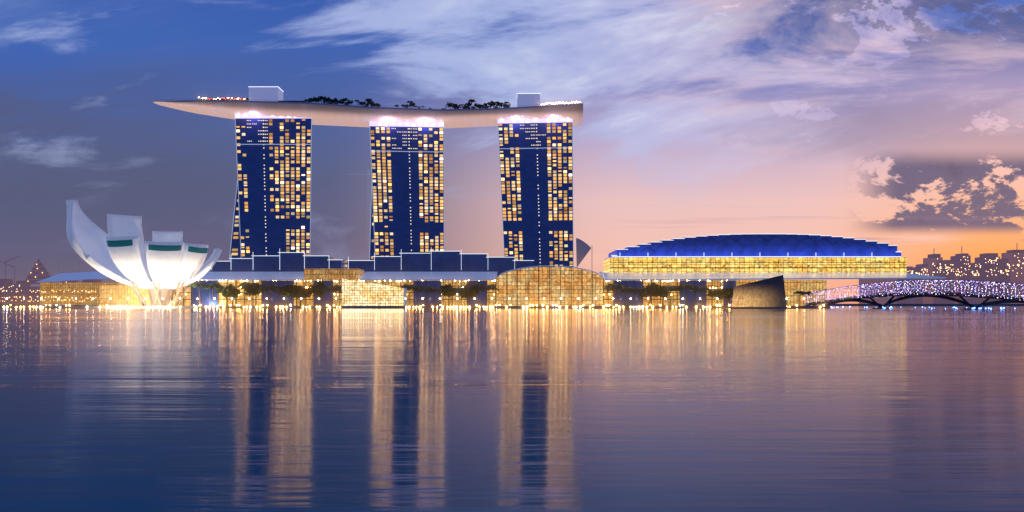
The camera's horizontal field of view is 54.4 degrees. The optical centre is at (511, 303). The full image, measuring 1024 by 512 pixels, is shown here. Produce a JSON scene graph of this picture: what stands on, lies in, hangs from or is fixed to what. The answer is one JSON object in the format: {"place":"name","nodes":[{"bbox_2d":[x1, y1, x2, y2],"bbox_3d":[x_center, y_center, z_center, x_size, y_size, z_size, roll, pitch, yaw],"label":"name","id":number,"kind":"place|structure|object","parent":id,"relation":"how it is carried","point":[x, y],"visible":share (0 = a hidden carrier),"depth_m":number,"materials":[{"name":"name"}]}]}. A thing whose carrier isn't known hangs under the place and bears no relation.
{"place":"outdoors","nodes":[
{"label":"outdoors","id":0,"kind":"place"},
{"bbox_2d":[0,303,1023,511],"bbox_3d":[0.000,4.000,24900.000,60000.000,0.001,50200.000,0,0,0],"label":"water","id":1,"kind":"structure","parent":0,"point":[871,409],"depth_m":37.51,"materials":[{"name":"blue liquid"}]},
{"bbox_2d":[0,251,829,307],"bbox_3d":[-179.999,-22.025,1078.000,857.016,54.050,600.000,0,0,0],"label":"shopping mall","id":2,"kind":"structure","parent":1,"relation":"in","point":[432,269],"depth_m":818.00,"materials":[{"name":"grey concrete"}]},
{"bbox_2d":[66,200,221,305],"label":"lotus-shaped museum","id":3,"kind":"structure","parent":2,"relation":"on","point":[164,265],"depth_m":791.97,"materials":[{"name":"white"}]},
{"bbox_2d":[348,169,371,246],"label":"tower crane","id":4,"kind":"object","parent":2,"relation":"on","point":[368,172],"visible":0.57,"depth_m":1150.79,"materials":[{"name":"silver metal"}]},
{"bbox_2d":[230,118,572,267],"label":"hotel towers","id":5,"kind":"structure","parent":2,"relation":"on","point":[253,162],"depth_m":950.00,"materials":[{"name":"blue glass"}]},
{"bbox_2d":[153,100,582,127],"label":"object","id":6,"kind":"structure","parent":5,"relation":"on","point":[338,115],"depth_m":943.13,"materials":[{"name":"grey metal"}]},
{"bbox_2d":[162,86,576,108],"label":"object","id":7,"kind":"structure","parent":6,"relation":"on","point":[265,93],"depth_m":945.00,"materials":[{"name":"concrete"}]},
{"bbox_2d":[303,96,510,108],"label":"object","id":8,"kind":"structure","parent":6,"relation":"on","point":[369,101],"depth_m":949.02,"materials":[{"name":"green"}]},
{"bbox_2d":[229,114,573,266],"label":"frames","id":9,"kind":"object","parent":5,"relation":"attached to","point":[406,124],"visible":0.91,"depth_m":949.60,"materials":[{"name":"metal"}]},
{"bbox_2d":[231,119,572,266],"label":"tower windows","id":10,"kind":"structure","parent":5,"relation":"attached to","point":[390,184],"depth_m":949.75,"materials":[{"name":"yellow glass"}]},
{"bbox_2d":[3,280,823,307],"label":"promenade lamps","id":11,"kind":"object","parent":2,"relation":"on","point":[405,298],"visible":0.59,"depth_m":777.70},
{"bbox_2d":[187,281,733,305],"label":"trees","id":12,"kind":"object","parent":2,"relation":"on","point":[473,290],"visible":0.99,"depth_m":791.88,"materials":[{"name":"green plant"}]},
{"bbox_2d":[576,238,590,266],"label":"sail canopy","id":13,"kind":"object","parent":2,"relation":"on","point":[583,248],"visible":0.8,"depth_m":901.73,"materials":[{"name":"grey fabric"}]},
{"bbox_2d":[603,234,945,305],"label":"convention center","id":14,"kind":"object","parent":2,"relation":"on","point":[737,255],"depth_m":822.00,"materials":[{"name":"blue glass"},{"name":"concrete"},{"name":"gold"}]},
{"bbox_2d":[622,260,899,305],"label":"lights","id":15,"kind":"object","parent":14,"relation":"attached to","point":[803,293],"visible":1,"depth_m":820.61,"materials":[{"name":"yellow"}]},
{"bbox_2d":[340,265,799,308],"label":"glass pavilions","id":16,"kind":"object","parent":1,"relation":"in","point":[545,286],"visible":0.98,"depth_m":792.00,"materials":[{"name":"yellow"}]},
{"bbox_2d":[803,280,1023,309],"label":"pedestrian bridge","id":17,"kind":"structure","parent":1,"relation":"in","point":[942,295],"depth_m":680.27,"materials":[{"name":"purple metal"}]},
{"bbox_2d":[811,280,1023,308],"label":"bridge lights","id":18,"kind":"object","parent":17,"relation":"attached to","point":[919,291],"visible":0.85,"depth_m":688.35},
{"bbox_2d":[0,246,1023,305],"bbox_3d":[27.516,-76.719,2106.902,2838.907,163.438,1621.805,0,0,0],"label":"distant skyline","id":19,"kind":"structure","parent":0,"point":[45,280],"depth_m":2653.14,"materials":[{"name":"grey"}]},
{"bbox_2d":[1,253,1023,301],"bbox_3d":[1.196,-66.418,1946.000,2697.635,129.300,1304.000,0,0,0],"label":"distant lights","id":20,"kind":"object","parent":19,"relation":"on","point":[911,273],"visible":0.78,"depth_m":2598.00}
]}

